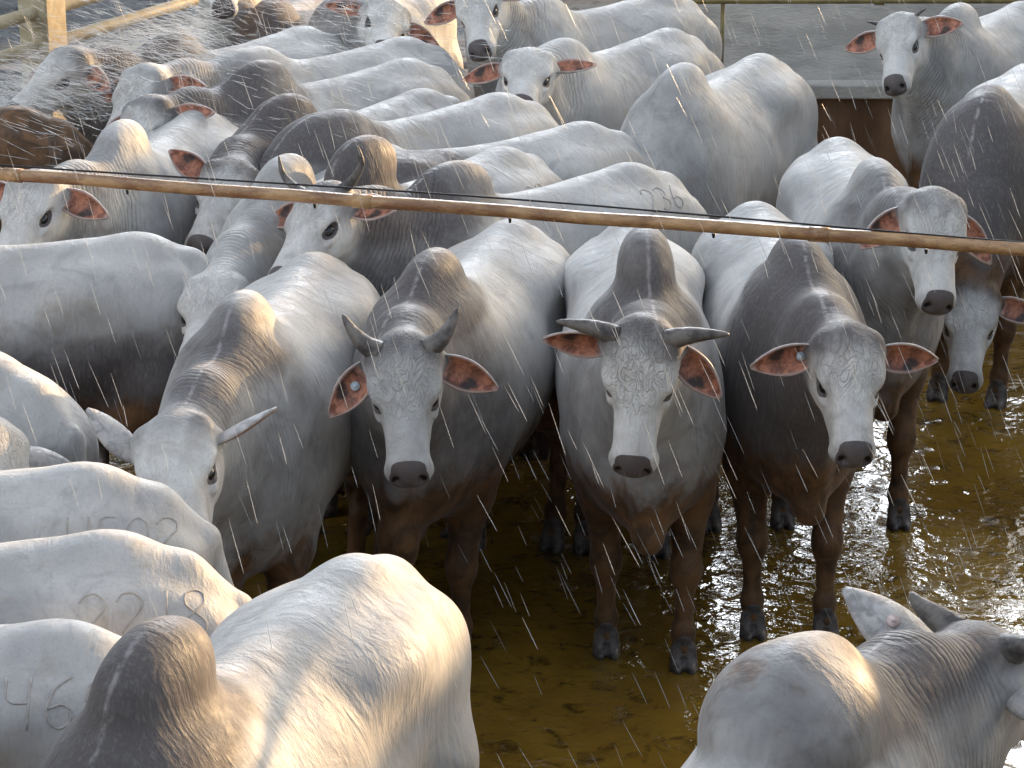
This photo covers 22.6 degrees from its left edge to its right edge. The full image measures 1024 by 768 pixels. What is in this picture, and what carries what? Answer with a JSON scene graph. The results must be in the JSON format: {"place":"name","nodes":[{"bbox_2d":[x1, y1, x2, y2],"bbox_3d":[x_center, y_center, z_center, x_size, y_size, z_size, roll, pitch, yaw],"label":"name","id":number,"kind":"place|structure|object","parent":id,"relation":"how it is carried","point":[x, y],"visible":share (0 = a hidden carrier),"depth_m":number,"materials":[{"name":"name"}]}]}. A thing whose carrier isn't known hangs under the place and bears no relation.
{"place":"outdoors","nodes":[
{"label":"outdoors","id":0,"kind":"place"},
{"bbox_2d":[0,0,623,107],"bbox_3d":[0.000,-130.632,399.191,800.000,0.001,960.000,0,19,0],"label":"ground","id":1,"kind":"structure","parent":0,"point":[10,33],"depth_m":22.97,"materials":[{"name":"brown soil"}]},
{"bbox_2d":[0,0,199,119],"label":"pipe fence","id":2,"kind":"object","parent":1,"relation":"on","point":[32,12],"visible":0.08,"depth_m":16.42,"materials":[{"name":"beige paint"}]},
{"bbox_2d":[189,0,261,49],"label":"zebu bull","id":3,"kind":"object","parent":1,"relation":"on","point":[239,6],"visible":0.05,"depth_m":15.49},
{"bbox_2d":[0,57,467,89],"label":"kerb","id":4,"kind":"structure","parent":1,"relation":"on","point":[8,65],"depth_m":20.04,"materials":[{"name":"concrete"}]},
{"bbox_2d":[697,4,1007,182],"bbox_3d":[6.000,-1.908,16.927,9.600,1.260,0.550,0,19,0],"label":"feed trough","id":5,"kind":"object","parent":1,"relation":"on","point":[783,42],"visible":0.13,"depth_m":16.74,"materials":[{"name":"concrete"}]},
{"bbox_2d":[692,0,1023,62],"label":"trough rail","id":6,"kind":"object","parent":1,"relation":"on","point":[724,2],"visible":0.6,"depth_m":16.36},
{"bbox_3d":[-4.000,1.486,-0.025,18.800,5.700,21.000,0,19,0],"label":"handling barn","id":7,"kind":"object","parent":1,"relation":"on","visible":0},
{"bbox_2d":[0,167,1023,255],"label":"bamboo pole","id":8,"kind":"object","parent":7,"relation":"attached to","point":[714,227],"visible":1,"depth_m":8.95,"materials":[{"name":"wood"}]},
{"bbox_2d":[0,164,1023,242],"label":"black cable","id":9,"kind":"object","parent":8,"relation":"attached to","point":[579,204],"visible":1,"depth_m":8.97,"materials":[{"name":"black rubber"}]},
{"bbox_2d":[0,0,1023,767],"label":"falling water","id":10,"kind":"structure","parent":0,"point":[24,76],"depth_m":12.72,"materials":[{"name":"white liquid"}]},
{"bbox_2d":[109,294,1023,767],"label":"muddy water","id":11,"kind":"structure","parent":0,"point":[585,708],"depth_m":10.73,"materials":[{"name":"brown liquid"}]},
{"bbox_2d":[0,417,70,470],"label":"zebu cow","id":12,"kind":"object","parent":11,"relation":"on","point":[17,451],"visible":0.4,"depth_m":8.44},
{"bbox_2d":[0,106,93,231],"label":"zebu cow","id":13,"kind":"object","parent":11,"relation":"on","point":[31,142],"visible":0.17,"depth_m":12.73},
{"bbox_2d":[0,351,98,462],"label":"zebu cow","id":14,"kind":"object","parent":11,"relation":"on","point":[60,424],"visible":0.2,"depth_m":8.82},
{"bbox_2d":[0,619,121,767],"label":"zebu cow","id":15,"kind":"object","parent":11,"relation":"on","point":[49,668],"visible":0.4,"depth_m":6.67},
{"bbox_2d":[0,231,209,444],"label":"zebu cow","id":16,"kind":"object","parent":11,"relation":"on","point":[129,297],"visible":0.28,"depth_m":10.23},
{"bbox_2d":[0,462,233,585],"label":"zebu cow","id":17,"kind":"object","parent":11,"relation":"on","point":[38,502],"visible":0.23,"depth_m":7.91},
{"bbox_2d":[0,110,238,464],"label":"zebu bull","id":18,"kind":"object","parent":11,"relation":"on","point":[45,215],"visible":0.23,"depth_m":11.44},
{"bbox_2d":[0,529,251,637],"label":"zebu cow","id":19,"kind":"object","parent":11,"relation":"on","point":[100,577],"visible":0.41,"depth_m":7.31},
{"bbox_2d":[7,25,347,143],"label":"zebu bull","id":20,"kind":"object","parent":11,"relation":"on","point":[63,60],"visible":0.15,"depth_m":13.50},
{"bbox_2d":[86,251,379,590],"bbox_3d":[-0.945,0.401,9.536,0.660,1.626,2.612,3,19,10],"label":"zebu bull","id":21,"kind":"object","parent":11,"relation":"on","point":[206,403],"visible":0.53,"depth_m":9.01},
{"bbox_2d":[41,553,478,767],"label":"zebu bull","id":22,"kind":"object","parent":11,"relation":"on","point":[235,690],"visible":1,"depth_m":6.62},
{"bbox_2d":[230,0,322,45],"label":"zebu bull","id":23,"kind":"object","parent":11,"relation":"on","point":[251,25],"visible":0.06,"depth_m":15.33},
{"bbox_2d":[101,36,474,125],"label":"zebu bull","id":24,"kind":"object","parent":11,"relation":"on","point":[416,48],"visible":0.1,"depth_m":13.51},
{"bbox_2d":[107,58,470,132],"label":"zebu bull","id":25,"kind":"object","parent":11,"relation":"on","point":[393,80],"visible":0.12,"depth_m":13.05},
{"bbox_2d":[177,144,405,534],"bbox_3d":[-0.886,-0.217,11.300,0.761,1.666,2.669,7,20,21],"label":"zebu bull","id":26,"kind":"object","parent":11,"relation":"on","point":[233,266],"visible":0.09,"depth_m":10.51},
{"bbox_2d":[168,88,460,253],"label":"zebu bull","id":27,"kind":"object","parent":11,"relation":"on","point":[248,143],"visible":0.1,"depth_m":11.86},
{"bbox_2d":[307,0,462,68],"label":"zebu bull","id":28,"kind":"object","parent":11,"relation":"on","point":[410,11],"visible":0.09,"depth_m":14.76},
{"bbox_2d":[259,92,558,174],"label":"zebu bull","id":29,"kind":"object","parent":11,"relation":"on","point":[498,114],"visible":0.16,"depth_m":12.24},
{"bbox_2d":[323,135,562,534],"bbox_3d":[-0.500,-0.303,11.445,0.702,1.735,2.416,14,23,35],"label":"zebu bull","id":30,"kind":"object","parent":11,"relation":"on","point":[509,169],"visible":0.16,"depth_m":11.46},
{"bbox_2d":[328,219,569,639],"bbox_3d":[-0.174,0.201,10.112,0.772,1.636,2.402,6,20,16],"label":"zebu bull","id":31,"kind":"object","parent":11,"relation":"on","point":[449,359],"visible":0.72,"depth_m":9.55,"materials":[{"name":"grey fur"}]},
{"bbox_2d":[268,145,708,540],"bbox_3d":[-0.083,-0.294,11.253,2.461,1.842,0.683,-14,23,-36],"label":"zebu bull","id":32,"kind":"object","parent":11,"relation":"on","point":[379,252],"visible":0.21,"depth_m":10.76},
{"bbox_2d":[395,121,653,183],"bbox_3d":[-0.286,-0.417,12.149,2.420,1.500,0.697,-12,22,-32],"label":"zebu cow","id":33,"kind":"object","parent":11,"relation":"on","point":[578,145],"visible":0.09,"depth_m":12.09},
{"bbox_2d":[424,0,721,97],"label":"zebu bull","id":34,"kind":"object","parent":11,"relation":"on","point":[521,19],"visible":0.22,"depth_m":14.79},
{"bbox_2d":[461,28,724,130],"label":"zebu bull","id":35,"kind":"object","parent":11,"relation":"on","point":[541,75],"visible":0.23,"depth_m":13.75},
{"bbox_2d":[543,226,728,674],"bbox_3d":[0.464,0.141,10.132,0.727,1.736,2.294,0,19,-1],"label":"zebu bull","id":36,"kind":"object","parent":11,"relation":"on","point":[657,271],"visible":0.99,"depth_m":9.46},
{"bbox_2d":[620,53,817,219],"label":"zebu bull","id":37,"kind":"object","parent":11,"relation":"on","point":[736,167],"visible":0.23,"depth_m":12.79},
{"bbox_2d":[691,201,938,641],"bbox_3d":[1.129,0.128,10.344,0.733,1.626,2.475,-1,19,-4],"label":"zebu bull","id":38,"kind":"object","parent":11,"relation":"on","point":[786,305],"visible":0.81,"depth_m":9.73,"materials":[{"name":"grey fur"}]},
{"bbox_2d":[681,586,1023,767],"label":"zebu bull","id":39,"kind":"object","parent":11,"relation":"on","point":[904,687],"visible":1,"depth_m":6.09,"materials":[{"name":"grey fur"}]},
{"bbox_2d":[776,137,991,531],"bbox_3d":[1.589,-0.293,11.526,0.716,1.665,2.348,-1,19,-2],"label":"zebu bull","id":40,"kind":"object","parent":11,"relation":"on","point":[884,194],"visible":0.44,"depth_m":10.79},
{"bbox_2d":[844,1,1023,188],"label":"zebu bull","id":41,"kind":"object","parent":11,"relation":"on","point":[916,87],"visible":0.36,"depth_m":14.28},
{"bbox_2d":[919,63,1023,409],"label":"zebu bull","id":42,"kind":"object","parent":11,"relation":"on","point":[986,293],"visible":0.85,"depth_m":12.30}
]}

